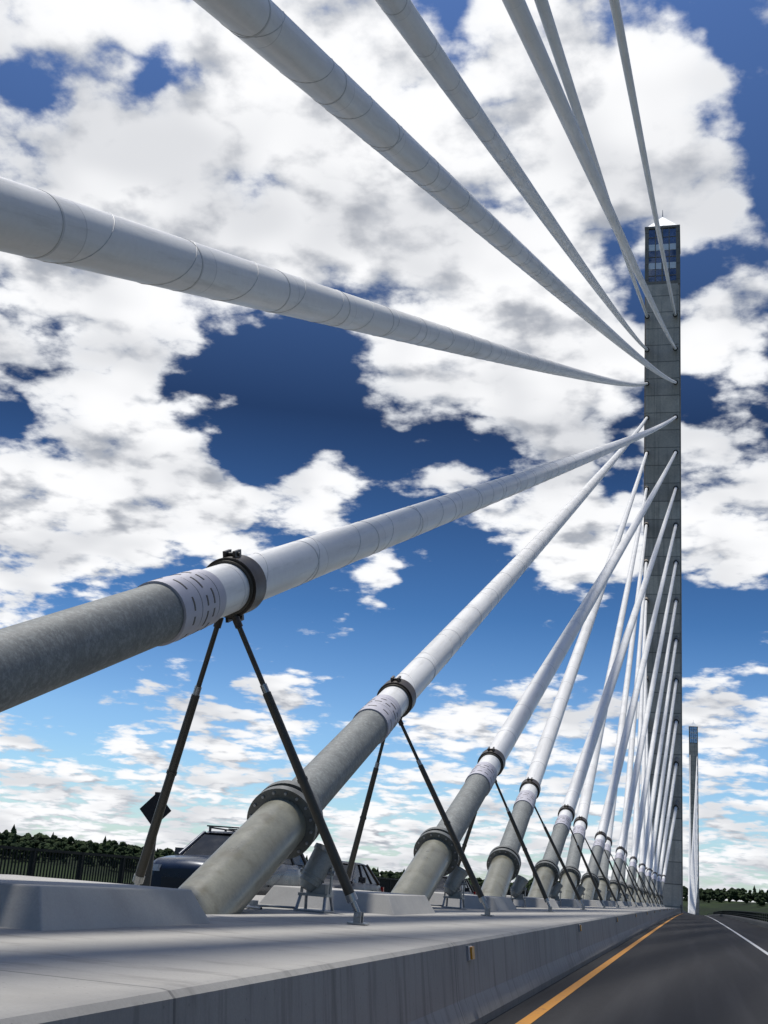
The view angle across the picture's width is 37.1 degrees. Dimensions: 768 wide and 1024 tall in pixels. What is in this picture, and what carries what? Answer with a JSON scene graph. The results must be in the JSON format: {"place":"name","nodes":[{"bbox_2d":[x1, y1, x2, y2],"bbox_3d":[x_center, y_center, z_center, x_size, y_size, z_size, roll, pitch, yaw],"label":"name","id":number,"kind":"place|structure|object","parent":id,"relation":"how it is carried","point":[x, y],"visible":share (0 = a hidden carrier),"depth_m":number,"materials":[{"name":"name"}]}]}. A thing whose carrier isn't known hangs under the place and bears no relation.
{"place":"outdoors","nodes":[
{"label":"outdoors","id":0,"kind":"place"},
{"bbox_2d":[0,854,767,920],"bbox_3d":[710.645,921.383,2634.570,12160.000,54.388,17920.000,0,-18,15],"label":"ground","id":1,"kind":"structure","parent":0,"point":[705,908],"depth_m":616.37,"materials":[{"name":"green plant"}]},
{"bbox_2d":[0,824,767,905],"bbox_3d":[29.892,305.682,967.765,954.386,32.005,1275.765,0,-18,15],"label":"distant trees","id":2,"kind":"object","parent":1,"relation":"on","point":[112,847],"visible":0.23,"depth_m":665.62,"materials":[{"name":"green plant"}]},
{"bbox_2d":[689,722,698,914],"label":"bridge tower","id":3,"kind":"structure","parent":1,"relation":"on","point":[693,742],"depth_m":957.66,"materials":[{"name":"concrete"}]},
{"bbox_2d":[688,773,689,912],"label":"stay cable","id":4,"kind":"object","parent":3,"relation":"attached to","point":[689,842],"visible":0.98,"depth_m":775.80,"materials":[{"name":"white metal"}]},
{"bbox_2d":[689,861,689,912],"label":"stay cable","id":5,"kind":"object","parent":3,"relation":"attached to","point":[689,879],"visible":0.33,"depth_m":734.75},
{"bbox_2d":[690,790,690,912],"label":"stay cable","id":6,"kind":"object","parent":3,"relation":"attached to","point":[690,834],"visible":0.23,"depth_m":850.15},
{"bbox_2d":[689,755,697,909],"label":"stay cable","id":7,"kind":"object","parent":3,"relation":"attached to","point":[692,837],"visible":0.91,"depth_m":784.75,"materials":[{"name":"white metal"}]},
{"bbox_2d":[690,765,697,900],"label":"stay cable","id":8,"kind":"object","parent":3,"relation":"attached to","point":[693,835],"visible":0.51,"depth_m":808.63,"materials":[{"name":"white metal"}]},
{"bbox_2d":[690,774,697,909],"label":"stay cable","id":9,"kind":"object","parent":3,"relation":"attached to","point":[693,845],"visible":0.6,"depth_m":812.32,"materials":[{"name":"white metal"}]},
{"bbox_2d":[691,793,697,909],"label":"stay cable","id":10,"kind":"object","parent":3,"relation":"attached to","point":[694,850],"visible":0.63,"depth_m":842.25,"materials":[{"name":"white metal"}]},
{"bbox_2d":[691,784,697,900],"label":"stay cable","id":11,"kind":"object","parent":3,"relation":"attached to","point":[694,842],"visible":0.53,"depth_m":839.20,"materials":[{"name":"white metal"}]},
{"bbox_2d":[691,803,697,913],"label":"stay cable","id":12,"kind":"object","parent":3,"relation":"attached to","point":[694,856],"visible":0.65,"depth_m":849.59,"materials":[{"name":"white metal"}]},
{"bbox_2d":[692,812,697,908],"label":"stay cable","id":13,"kind":"object","parent":3,"relation":"attached to","point":[695,857],"visible":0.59,"depth_m":869.97,"materials":[{"name":"white metal"}]},
{"bbox_2d":[692,823,697,913],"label":"stay cable","id":14,"kind":"object","parent":3,"relation":"attached to","point":[695,865],"visible":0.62,"depth_m":874.21,"materials":[{"name":"white metal"}]},
{"bbox_2d":[693,834,697,907],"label":"stay cable","id":15,"kind":"object","parent":3,"relation":"attached to","point":[695,868],"visible":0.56,"depth_m":882.38,"materials":[{"name":"white metal"}]},
{"bbox_2d":[693,844,697,913],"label":"stay cable","id":16,"kind":"object","parent":3,"relation":"attached to","point":[695,876],"visible":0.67,"depth_m":886.91,"materials":[{"name":"white metal"}]},
{"bbox_2d":[694,855,697,907],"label":"stay cable","id":17,"kind":"object","parent":3,"relation":"attached to","point":[696,878],"visible":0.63,"depth_m":901.67,"materials":[{"name":"white metal"}]},
{"bbox_2d":[694,865,697,913],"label":"stay cable","id":18,"kind":"object","parent":3,"relation":"attached to","point":[696,887],"visible":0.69,"depth_m":906.02,"materials":[{"name":"white metal"}]},
{"bbox_2d":[0,0,767,901],"label":"sky","id":19,"kind":"structure","parent":0,"point":[148,433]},
{"bbox_2d":[604,849,630,907],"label":"stay damper struts","id":20,"kind":"object","parent":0,"point":[622,891],"visible":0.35,"depth_m":64.43,"materials":[{"name":"black metal"}]},
{"bbox_2d":[611,854,636,906],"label":"stay damper struts","id":21,"kind":"object","parent":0,"point":[624,882],"visible":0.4,"depth_m":73.22,"materials":[{"name":"black metal"}]},
{"bbox_2d":[485,913,767,1023],"bbox_3d":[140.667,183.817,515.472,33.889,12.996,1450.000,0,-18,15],"label":"road","id":22,"kind":"structure","parent":0,"point":[681,968],"depth_m":18.15,"materials":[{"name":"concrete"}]},
{"bbox_2d":[150,825,306,894],"bbox_3d":[-3.403,8.143,25.590,2.380,2.120,5.255,0,-18,15],"label":"suv","id":23,"kind":"object","parent":22,"relation":"on","point":[181,867],"visible":0.13,"depth_m":25.09,"materials":[{"name":"blue paint"}]},
{"bbox_2d":[0,845,528,896],"bbox_3d":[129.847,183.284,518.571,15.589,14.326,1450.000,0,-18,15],"label":"picket railing","id":24,"kind":"object","parent":22,"relation":"on","point":[389,884],"visible":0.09,"depth_m":30.07,"materials":[{"name":"metal"}]},
{"bbox_2d":[0,895,690,1023],"bbox_3d":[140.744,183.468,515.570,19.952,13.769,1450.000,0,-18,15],"label":"median barrier","id":25,"kind":"object","parent":22,"relation":"on","point":[268,965],"visible":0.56,"depth_m":7.64,"materials":[{"name":"concrete"}]},
{"bbox_2d":[0,874,209,930],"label":"concrete plinth","id":26,"kind":"structure","parent":25,"relation":"on","point":[38,903],"depth_m":8.39,"materials":[{"name":"grey concrete"}]},
{"bbox_2d":[140,792,170,885],"bbox_3d":[-3.564,5.079,17.592,0.537,1.500,0.200,0,-18,15],"label":"diamond traffic sign","id":27,"kind":"object","parent":25,"relation":"on","point":[147,808],"visible":0.39,"depth_m":17.67,"materials":[{"name":"black metal"}]},
{"bbox_2d":[132,614,369,924],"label":"stay damper struts","id":28,"kind":"object","parent":25,"relation":"on","point":[351,897],"visible":0.85,"depth_m":12.78,"materials":[{"name":"black metal"}]},
{"bbox_2d":[245,843,334,912],"bbox_3d":[-1.264,4.715,14.868,0.676,0.878,1.806,-7,-21,32],"label":"floodlight","id":29,"kind":"object","parent":25,"relation":"on","point":[317,869],"visible":0.83,"depth_m":15.19,"materials":[{"name":"metal"}]},
{"bbox_2d":[0,414,677,711],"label":"stay cable","id":30,"kind":"object","parent":25,"relation":"on","point":[41,655],"visible":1,"depth_m":11.70,"materials":[{"name":"white metal"}]},
{"bbox_2d":[259,885,434,914],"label":"concrete plinth","id":31,"kind":"structure","parent":25,"relation":"on","point":[376,902],"depth_m":16.79,"materials":[{"name":"grey concrete"}]},
{"bbox_2d":[178,415,648,913],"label":"stay cable","id":32,"kind":"object","parent":25,"relation":"on","point":[234,872],"visible":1,"depth_m":16.49,"materials":[{"name":"white metal"}]},
{"bbox_2d":[341,718,493,915],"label":"stay damper struts","id":33,"kind":"object","parent":25,"relation":"on","point":[463,858],"visible":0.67,"depth_m":20.65,"materials":[{"name":"black metal"}]},
{"bbox_2d":[431,865,467,908],"bbox_3d":[1.122,7.736,23.717,0.676,0.878,1.806,-7,-21,32],"label":"floodlight","id":34,"kind":"object","parent":25,"relation":"on","point":[454,881],"visible":0.84,"depth_m":24.06,"materials":[{"name":"metal"}]},
{"bbox_2d":[466,946,474,960],"bbox_3d":[0.812,4.159,10.786,0.067,0.133,0.195,0,-18,15],"label":"barrier reflector","id":35,"kind":"object","parent":25,"relation":"attached to","point":[470,951],"visible":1,"depth_m":10.74,"materials":[{"name":"yellow plastic"}]},
{"bbox_2d":[429,892,516,910],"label":"concrete plinth","id":36,"kind":"structure","parent":25,"relation":"on","point":[493,903],"depth_m":25.56,"materials":[{"name":"grey concrete"}]},
{"bbox_2d":[457,779,553,911],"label":"stay damper struts","id":37,"kind":"object","parent":25,"relation":"on","point":[531,864],"visible":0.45,"depth_m":29.19,"materials":[{"name":"black metal"}]},
{"bbox_2d":[510,875,527,906],"bbox_3d":[3.508,10.761,32.565,0.676,0.878,1.806,-7,-21,32],"label":"floodlight","id":38,"kind":"object","parent":25,"relation":"on","point":[518,887],"visible":0.88,"depth_m":32.92,"materials":[{"name":"metal"}]},
{"bbox_2d":[506,895,558,908],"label":"concrete plinth","id":39,"kind":"structure","parent":25,"relation":"on","point":[535,902],"depth_m":34.32,"materials":[{"name":"grey concrete"}]},
{"bbox_2d":[391,450,677,900],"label":"stay cable","id":40,"kind":"object","parent":25,"relation":"on","point":[435,860],"visible":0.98,"depth_m":28.87,"materials":[{"name":"white metal"}]},
{"bbox_2d":[549,882,562,905],"bbox_3d":[5.894,13.789,41.411,0.676,0.878,1.806,-7,-21,32],"label":"floodlight","id":41,"kind":"object","parent":25,"relation":"on","point":[556,889],"visible":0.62,"depth_m":41.75,"materials":[{"name":"metal"}]},
{"bbox_2d":[534,806,586,909],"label":"stay damper struts","id":42,"kind":"object","parent":25,"relation":"on","point":[564,867],"visible":0.41,"depth_m":37.89,"materials":[{"name":"black metal"}]},
{"bbox_2d":[481,450,648,896],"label":"stay cable","id":43,"kind":"object","parent":25,"relation":"on","point":[503,863],"visible":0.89,"depth_m":39.73,"materials":[{"name":"white metal"}]},
{"bbox_2d":[550,898,583,907],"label":"concrete plinth","id":44,"kind":"structure","parent":25,"relation":"on","point":[570,903],"depth_m":43.12,"materials":[{"name":"grey concrete"}]},
{"bbox_2d":[574,885,584,903],"bbox_3d":[8.280,16.820,50.257,0.676,0.878,1.806,-7,-21,32],"label":"floodlight","id":45,"kind":"object","parent":25,"relation":"on","point":[580,889],"visible":0.44,"depth_m":50.63,"materials":[{"name":"metal"}]},
{"bbox_2d":[570,827,606,908],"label":"stay damper struts","id":46,"kind":"object","parent":25,"relation":"on","point":[592,878],"visible":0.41,"depth_m":46.74,"materials":[{"name":"black metal"}]},
{"bbox_2d":[584,899,602,906],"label":"concrete plinth","id":47,"kind":"structure","parent":25,"relation":"on","point":[594,903],"depth_m":51.97,"materials":[{"name":"grey concrete"}]},
{"bbox_2d":[593,889,600,899],"bbox_3d":[10.665,19.854,59.101,0.676,0.878,1.806,-7,-21,32],"label":"floodlight","id":48,"kind":"object","parent":25,"relation":"on","point":[595,896],"visible":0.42,"depth_m":59.42,"materials":[{"name":"metal"}]},
{"bbox_2d":[585,838,618,907],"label":"stay damper struts","id":49,"kind":"object","parent":25,"relation":"on","point":[605,879],"visible":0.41,"depth_m":55.58,"materials":[{"name":"black metal"}]},
{"bbox_2d":[527,485,677,897],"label":"stay cable","id":50,"kind":"object","parent":25,"relation":"on","point":[547,869],"visible":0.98,"depth_m":53.85,"materials":[{"name":"white metal"}]},
{"bbox_2d":[558,486,648,898],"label":"stay cable","id":51,"kind":"object","parent":25,"relation":"on","point":[580,824],"visible":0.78,"depth_m":60.28,"materials":[{"name":"white metal"}]},
{"bbox_2d":[599,900,614,906],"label":"concrete plinth","id":52,"kind":"structure","parent":25,"relation":"on","point":[609,903],"depth_m":60.81,"materials":[{"name":"grey concrete"}]},
{"bbox_2d":[606,890,611,900],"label":"floodlight","id":53,"kind":"object","parent":25,"relation":"on","point":[608,895],"visible":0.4,"depth_m":68.29,"materials":[{"name":"metal"}]},
{"bbox_2d":[613,901,623,905],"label":"concrete plinth","id":54,"kind":"structure","parent":25,"relation":"on","point":[620,903],"depth_m":69.65,"materials":[{"name":"grey concrete"}]},
{"bbox_2d":[598,522,648,900],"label":"stay cable","id":55,"kind":"object","parent":25,"relation":"on","point":[603,886],"visible":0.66,"depth_m":100.59,"materials":[{"name":"white metal"}]},
{"bbox_2d":[580,522,678,899],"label":"stay cable","id":56,"kind":"object","parent":25,"relation":"on","point":[598,847],"visible":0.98,"depth_m":78.10,"materials":[{"name":"white metal"}]},
{"bbox_2d":[619,559,648,900],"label":"stay cable","id":57,"kind":"object","parent":25,"relation":"on","point":[631,753],"visible":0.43,"depth_m":117.84,"materials":[{"name":"white metal"}]},
{"bbox_2d":[631,597,648,901],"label":"stay cable","id":58,"kind":"object","parent":25,"relation":"on","point":[637,793],"visible":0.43,"depth_m":147.03,"materials":[{"name":"white metal"}]},
{"bbox_2d":[638,635,646,902],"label":"stay cable","id":59,"kind":"object","parent":25,"relation":"on","point":[643,767],"visible":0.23,"depth_m":155.38,"materials":[{"name":"white metal"}]},
{"bbox_2d":[609,559,678,900],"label":"stay cable","id":60,"kind":"object","parent":25,"relation":"on","point":[619,860],"visible":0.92,"depth_m":101.74,"materials":[{"name":"white metal"}]},
{"bbox_2d":[645,675,651,903],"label":"stay cable","id":61,"kind":"object","parent":25,"relation":"on","point":[646,810],"visible":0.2,"depth_m":163.38,"materials":[{"name":"white metal"}]},
{"bbox_2d":[626,597,678,901],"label":"stay cable","id":62,"kind":"object","parent":25,"relation":"on","point":[633,860],"visible":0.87,"depth_m":123.11,"materials":[{"name":"white metal"}]},
{"bbox_2d":[636,636,678,902],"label":"stay cable","id":63,"kind":"object","parent":25,"relation":"on","point":[642,866],"visible":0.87,"depth_m":141.89,"materials":[{"name":"white metal"}]},
{"bbox_2d":[644,675,678,902],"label":"stay cable","id":64,"kind":"object","parent":25,"relation":"on","point":[655,828],"visible":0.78,"depth_m":158.84,"materials":[{"name":"white metal"}]},
{"bbox_2d":[322,861,383,891],"bbox_3d":[-1.488,11.006,33.257,2.280,1.695,4.855,0,-18,15],"label":"sedan","id":65,"kind":"object","parent":22,"relation":"on","point":[363,877],"visible":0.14,"depth_m":33.22,"materials":[{"name":"paint"}]},
{"bbox_2d":[434,876,475,894],"bbox_3d":[2.758,16.925,50.538,2.250,1.625,4.755,0,-18,15],"label":"sedan","id":66,"kind":"object","parent":22,"relation":"on","point":[468,888],"visible":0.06,"depth_m":50.22,"materials":[{"name":"paint"}]},
{"bbox_2d":[516,914,679,1023],"bbox_3d":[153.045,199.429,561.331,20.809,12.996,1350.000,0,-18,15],"label":"yellow edge line","id":67,"kind":"object","parent":22,"relation":"on","point":[533,1016],"visible":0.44,"depth_m":15.58,"materials":[{"name":"paint"}]},
{"bbox_2d":[705,915,767,954],"bbox_3d":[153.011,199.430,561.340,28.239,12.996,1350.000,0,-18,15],"label":"white edge line","id":68,"kind":"object","parent":22,"relation":"on","point":[761,949],"visible":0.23,"depth_m":44.81,"materials":[{"name":"paint"}]},
{"bbox_2d":[708,910,767,928],"bbox_3d":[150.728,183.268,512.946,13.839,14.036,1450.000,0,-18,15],"label":"steel railing","id":69,"kind":"object","parent":22,"relation":"on","point":[749,916],"visible":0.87,"depth_m":110.18,"materials":[{"name":"metal"}]},
{"bbox_2d":[623,861,642,906],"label":"stay damper struts","id":70,"kind":"object","parent":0,"point":[633,885],"visible":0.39,"depth_m":82.12,"materials":[{"name":"black metal"}]},
{"bbox_2d":[627,865,647,906],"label":"stay damper struts","id":71,"kind":"object","parent":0,"point":[638,887],"visible":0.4,"depth_m":90.88,"materials":[{"name":"black metal"}]},
{"bbox_2d":[636,869,651,906],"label":"stay damper struts","id":72,"kind":"object","parent":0,"point":[644,889],"visible":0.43,"depth_m":99.76,"materials":[{"name":"black metal"}]},
{"bbox_2d":[637,870,654,906],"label":"stay damper struts","id":73,"kind":"object","parent":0,"point":[646,889],"visible":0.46,"depth_m":108.53,"materials":[{"name":"black metal"}]},
{"bbox_2d":[636,875,657,906],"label":"stay damper struts","id":74,"kind":"object","parent":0,"point":[651,891],"visible":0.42,"depth_m":117.44,"materials":[{"name":"black metal"}]},
{"label":"river","id":75,"kind":"structure","parent":0,"visible":0},
{"bbox_2d":[643,210,682,913],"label":"bridge tower","id":76,"kind":"structure","parent":75,"relation":"in","point":[662,400],"depth_m":232.93,"materials":[{"name":"concrete"}]},
{"bbox_2d":[0,177,648,386],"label":"stay cable","id":77,"kind":"object","parent":76,"relation":"attached to","point":[40,225],"visible":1,"depth_m":12.43,"materials":[{"name":"metal"}]},
{"bbox_2d":[193,0,677,384],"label":"stay cable","id":78,"kind":"object","parent":76,"relation":"attached to","point":[272,33],"visible":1,"depth_m":17.50,"materials":[{"name":"metal"}]},
{"bbox_2d":[375,0,649,351],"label":"stay cable","id":79,"kind":"object","parent":76,"relation":"attached to","point":[410,24],"visible":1,"depth_m":31.51,"materials":[{"name":"metal"}]},
{"bbox_2d":[502,0,677,350],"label":"stay cable","id":80,"kind":"object","parent":76,"relation":"attached to","point":[520,15],"visible":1,"depth_m":43.30,"materials":[{"name":"metal"}]},
{"bbox_2d":[534,0,649,318],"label":"stay cable","id":81,"kind":"object","parent":76,"relation":"attached to","point":[548,22],"visible":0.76,"depth_m":63.09,"materials":[{"name":"metal"}]},
{"bbox_2d":[609,0,677,317],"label":"stay cable","id":82,"kind":"object","parent":76,"relation":"attached to","point":[615,7],"visible":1,"depth_m":90.16,"materials":[{"name":"metal"}]},
{"bbox_2d":[648,748,655,903],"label":"stay cable","id":83,"kind":"object","parent":76,"relation":"attached to","point":[650,838],"visible":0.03,"depth_m":172.34,"materials":[{"name":"metal"}]},
{"bbox_2d":[652,827,658,904],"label":"stay cable","id":84,"kind":"object","parent":76,"relation":"attached to","point":[654,860],"visible":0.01,"depth_m":183.24,"materials":[{"name":"metal"}]},
{"bbox_2d":[650,716,678,903],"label":"stay cable","id":85,"kind":"object","parent":76,"relation":"attached to","point":[659,841],"visible":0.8,"depth_m":173.41,"materials":[{"name":"metal"}]},
{"bbox_2d":[655,757,678,903],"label":"stay cable","id":86,"kind":"object","parent":76,"relation":"attached to","point":[676,765],"visible":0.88,"depth_m":185.89,"materials":[{"name":"metal"}]},
{"bbox_2d":[659,799,678,904],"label":"stay cable","id":87,"kind":"object","parent":76,"relation":"attached to","point":[676,806],"visible":0.94,"depth_m":196.41,"materials":[{"name":"metal"}]}
]}

